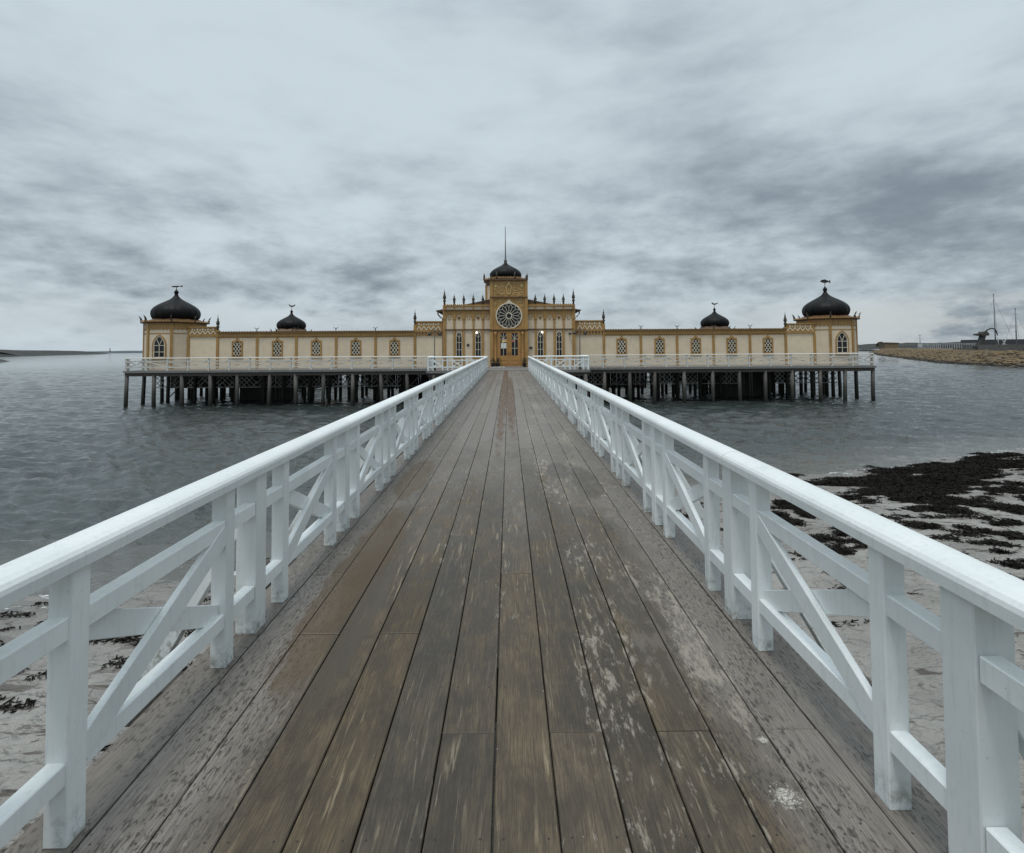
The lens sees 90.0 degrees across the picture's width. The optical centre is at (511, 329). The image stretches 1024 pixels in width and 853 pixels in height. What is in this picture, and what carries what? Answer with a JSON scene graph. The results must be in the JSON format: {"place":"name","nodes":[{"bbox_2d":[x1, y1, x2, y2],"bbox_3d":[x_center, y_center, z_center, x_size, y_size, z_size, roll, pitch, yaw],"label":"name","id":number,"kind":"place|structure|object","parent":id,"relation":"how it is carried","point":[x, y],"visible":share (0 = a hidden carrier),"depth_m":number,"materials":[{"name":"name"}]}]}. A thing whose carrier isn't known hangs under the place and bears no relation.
{"place":"outdoors","nodes":[
{"label":"outdoors","id":0,"kind":"place"},
{"bbox_2d":[0,349,106,356],"bbox_3d":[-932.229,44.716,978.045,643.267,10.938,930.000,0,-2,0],"label":"headland","id":1,"kind":"structure","parent":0,"point":[5,353],"depth_m":800.30,"materials":[{"name":"grey"}]},
{"bbox_2d":[89,351,142,352],"bbox_3d":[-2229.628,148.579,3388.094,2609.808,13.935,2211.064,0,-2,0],"label":"headland","id":2,"kind":"structure","parent":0,"point":[118,351],"depth_m":2833.04,"materials":[{"name":"grey"}]},
{"bbox_2d":[0,349,1023,611],"bbox_3d":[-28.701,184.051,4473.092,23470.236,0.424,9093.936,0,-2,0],"label":"sea","id":3,"kind":"structure","parent":0,"point":[82,447],"depth_m":26.37,"materials":[{"name":"liquid"}]},
{"bbox_2d":[123,364,875,408],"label":"platform","id":4,"kind":"structure","parent":3,"relation":"in","point":[739,381],"depth_m":42.86,"materials":[{"name":"grey wood"}]},
{"bbox_2d":[127,357,152,370],"bbox_3d":[-29.703,3.375,56.119,0.162,0.995,33.900,0,-2,-1],"label":"balustrade","id":5,"kind":"object","parent":4,"relation":"on","point":[128,369],"visible":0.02,"depth_m":40.80,"materials":[{"name":"white paint"}]},
{"bbox_2d":[125,356,430,370],"bbox_3d":[-17.744,2.619,39.257,23.468,0.995,0.162,0,-2,-1],"label":"balustrade","id":6,"kind":"object","parent":4,"relation":"on","point":[229,361],"visible":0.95,"depth_m":39.20,"materials":[{"name":"white paint"}]},
{"bbox_2d":[428,328,441,369],"bbox_3d":[-5.523,1.424,36.538,1.020,3.000,0.260,0,-2,0],"label":"street lamp","id":7,"kind":"object","parent":4,"relation":"on","point":[434,331],"visible":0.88,"depth_m":36.52,"materials":[{"name":"black metal"}]},
{"bbox_2d":[427,356,485,370],"bbox_3d":[-3.864,2.461,37.595,4.198,0.995,3.737,0,-2,-1],"label":"balustrade","id":8,"kind":"object","parent":4,"relation":"on","point":[431,365],"visible":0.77,"depth_m":35.76,"materials":[{"name":"white paint"}]},
{"bbox_2d":[139,226,860,369],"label":"bathhouse","id":9,"kind":"structure","parent":4,"relation":"on","point":[508,320],"depth_m":42.96,"materials":[{"name":"paint"}]},
{"bbox_2d":[232,338,242,356],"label":"lattice window","id":10,"kind":"structure","parent":9,"relation":"in","point":[237,345],"depth_m":42.81,"materials":[{"name":"paint"}]},
{"bbox_2d":[272,337,282,356],"bbox_3d":[-19.655,1.521,42.853,1.000,1.700,0.120,0,-2,-1],"label":"lattice window","id":11,"kind":"structure","parent":9,"relation":"in","point":[277,345],"depth_m":42.86,"materials":[{"name":"paint"}]},
{"bbox_2d":[310,337,321,356],"bbox_3d":[-16.411,1.502,42.913,1.000,1.700,0.120,0,-2,-1],"label":"lattice window","id":12,"kind":"structure","parent":9,"relation":"in","point":[316,345],"depth_m":42.93,"materials":[{"name":"paint"}]},
{"bbox_2d":[350,337,360,355],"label":"lattice window","id":13,"kind":"structure","parent":9,"relation":"in","point":[355,345],"depth_m":42.99,"materials":[{"name":"paint"}]},
{"bbox_2d":[389,337,399,355],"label":"lattice window","id":14,"kind":"structure","parent":9,"relation":"in","point":[394,344],"depth_m":43.05,"materials":[{"name":"paint"}]},
{"bbox_2d":[455,330,462,366],"bbox_3d":[-4.406,1.602,42.659,0.647,3.080,0.060,0,-2,-1],"label":"tall window","id":15,"kind":"structure","parent":9,"relation":"in","point":[458,337],"depth_m":42.66,"materials":[{"name":"paint"}]},
{"bbox_2d":[474,330,481,359],"bbox_3d":[-2.811,1.593,42.688,0.648,3.080,0.060,0,-2,-1],"label":"tall window","id":16,"kind":"structure","parent":9,"relation":"in","point":[477,338],"depth_m":42.70,"materials":[{"name":"paint"}]},
{"bbox_2d":[536,330,543,361],"bbox_3d":[2.374,1.563,42.785,0.636,3.080,0.060,0,-2,-1],"label":"tall window","id":17,"kind":"structure","parent":9,"relation":"in","point":[540,337],"depth_m":42.80,"materials":[{"name":"paint"}]},
{"bbox_2d":[555,330,562,365],"bbox_3d":[3.946,1.553,42.815,0.637,3.080,0.060,0,-2,-1],"label":"tall window","id":18,"kind":"structure","parent":9,"relation":"in","point":[558,336],"depth_m":42.82,"materials":[{"name":"paint"}]},
{"bbox_2d":[616,335,627,354],"bbox_3d":[9.300,1.351,43.393,1.000,1.700,0.120,0,-2,-1],"label":"lattice window","id":19,"kind":"structure","parent":9,"relation":"in","point":[621,343],"depth_m":43.41,"materials":[{"name":"paint"}]},
{"bbox_2d":[654,335,664,353],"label":"lattice window","id":20,"kind":"structure","parent":9,"relation":"in","point":[659,343],"depth_m":43.46,"materials":[{"name":"paint"}]},
{"bbox_2d":[690,335,700,353],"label":"lattice window","id":21,"kind":"structure","parent":9,"relation":"in","point":[695,342],"depth_m":43.53,"materials":[{"name":"paint"}]},
{"bbox_2d":[726,334,736,353],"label":"lattice window","id":22,"kind":"structure","parent":9,"relation":"in","point":[731,342],"depth_m":43.59,"materials":[{"name":"paint"}]},
{"bbox_2d":[762,335,774,353],"bbox_3d":[21.834,1.278,43.627,1.000,1.700,0.120,0,-2,-1],"label":"lattice window","id":23,"kind":"structure","parent":9,"relation":"in","point":[768,348],"depth_m":43.63,"materials":[{"name":"paint"}]},
{"bbox_2d":[519,357,526,366],"bbox_3d":[0.912,2.691,41.949,0.758,0.809,0.591,1,-3,-31],"label":"potted plant","id":24,"kind":"object","parent":4,"relation":"on","point":[523,363],"visible":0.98,"depth_m":41.86,"materials":[{"name":"green plant"}]},
{"bbox_2d":[532,355,588,369],"bbox_3d":[3.376,2.418,37.730,4.044,0.995,3.737,0,-2,-1],"label":"balustrade","id":25,"kind":"object","parent":4,"relation":"on","point":[582,362],"visible":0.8,"depth_m":35.91,"materials":[{"name":"white paint"}]},
{"bbox_2d":[573,327,586,368],"bbox_3d":[4.852,1.358,36.607,1.020,3.000,0.260,0,-2,0],"label":"street lamp","id":26,"kind":"object","parent":4,"relation":"on","point":[579,330],"visible":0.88,"depth_m":36.59,"materials":[{"name":"black metal"}]},
{"bbox_2d":[581,353,874,367],"bbox_3d":[16.871,2.417,39.903,22.993,0.995,0.162,0,-2,-1],"label":"balustrade","id":27,"kind":"object","parent":4,"relation":"on","point":[790,357],"visible":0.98,"depth_m":39.87,"materials":[{"name":"white paint"}]},
{"bbox_2d":[848,354,871,365],"bbox_3d":[27.965,3.038,57.195,0.162,0.995,33.901,0,-2,-1],"label":"balustrade","id":28,"kind":"object","parent":4,"relation":"on","point":[861,358],"visible":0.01,"depth_m":41.70,"materials":[{"name":"white paint"}]},
{"bbox_2d":[871,348,1023,366],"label":"breakwater","id":29,"kind":"object","parent":3,"relation":"in","point":[996,357],"visible":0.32,"depth_m":158.98,"materials":[{"name":"brown stone"}]},
{"bbox_2d":[877,342,897,347],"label":"hut","id":30,"kind":"object","parent":29,"relation":"on","point":[887,345],"visible":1,"depth_m":236.04,"materials":[{"name":"brown wood"}]},
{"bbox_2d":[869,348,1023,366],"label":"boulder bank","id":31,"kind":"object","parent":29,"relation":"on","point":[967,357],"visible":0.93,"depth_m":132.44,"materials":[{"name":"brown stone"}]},
{"bbox_2d":[953,344,1023,350],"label":"quay wall","id":32,"kind":"structure","parent":29,"relation":"on","point":[1016,347],"depth_m":126.98,"materials":[{"name":"grey concrete"}]},
{"bbox_2d":[941,344,963,347],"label":"shed","id":33,"kind":"structure","parent":32,"relation":"on","point":[943,345],"depth_m":446.97,"materials":[{"name":"grey"}]},
{"bbox_2d":[932,343,975,347],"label":"guard rail","id":34,"kind":"object","parent":32,"relation":"on","point":[954,344],"visible":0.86,"depth_m":160.44,"materials":[{"name":"grey metal"}]},
{"bbox_2d":[972,328,998,348],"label":"crane","id":35,"kind":"object","parent":32,"relation":"on","point":[982,337],"visible":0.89,"depth_m":142.63,"materials":[{"name":"metal"}]},
{"bbox_2d":[960,339,1023,344],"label":"shed","id":36,"kind":"structure","parent":32,"relation":"on","point":[992,341],"depth_m":431.62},
{"bbox_2d":[982,294,1015,344],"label":"sailing boat","id":37,"kind":"object","parent":3,"relation":"on","point":[994,320],"visible":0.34,"depth_m":147.16,"materials":[{"name":"grey metal"}]},
{"bbox_2d":[1006,308,1023,343],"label":"sailing boat","id":38,"kind":"object","parent":3,"relation":"on","point":[1016,327],"visible":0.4,"depth_m":151.22,"materials":[{"name":"grey metal"}]},
{"bbox_2d":[0,448,1023,852],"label":"beach","id":39,"kind":"structure","parent":0,"point":[22,746],"depth_m":6.73,"materials":[{"name":"grey sand"}]},
{"bbox_2d":[0,557,269,750],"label":"washed seaweed","id":40,"kind":"object","parent":39,"relation":"on","point":[28,702],"visible":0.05,"depth_m":6.67,"materials":[{"name":"black plant"}]},
{"bbox_2d":[4,370,948,852],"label":"boardwalk","id":41,"kind":"structure","parent":39,"relation":"on","point":[362,692],"depth_m":2.35,"materials":[{"name":"brown wood"}]},
{"bbox_2d":[0,356,487,848],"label":"railing","id":42,"kind":"object","parent":41,"relation":"on","point":[80,617],"visible":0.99,"depth_m":2.31,"materials":[{"name":"white paint"}]},
{"bbox_2d":[528,356,1023,852],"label":"railing","id":43,"kind":"object","parent":41,"relation":"on","point":[973,787],"visible":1,"depth_m":1.90,"materials":[{"name":"white paint"}]},
{"bbox_2d":[675,466,1023,808],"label":"seaweed scraps","id":44,"kind":"object","parent":39,"relation":"on","point":[939,508],"visible":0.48,"depth_m":11.01,"materials":[{"name":"black plant"}]},
{"bbox_2d":[774,451,1023,554],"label":"seaweed bank","id":45,"kind":"structure","parent":39,"relation":"on","point":[936,478],"depth_m":15.09,"materials":[{"name":"black plant"}]},
{"bbox_2d":[0,0,1023,350],"label":"sky","id":46,"kind":"structure","parent":0,"point":[352,164],"materials":[{"name":"grey"}]},
{"bbox_2d":[858,342,959,348],"bbox_3d":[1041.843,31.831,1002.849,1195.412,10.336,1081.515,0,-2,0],"label":"land","id":47,"kind":"structure","parent":0,"point":[900,345],"depth_m":598.60,"materials":[{"name":"grey"}]}
]}

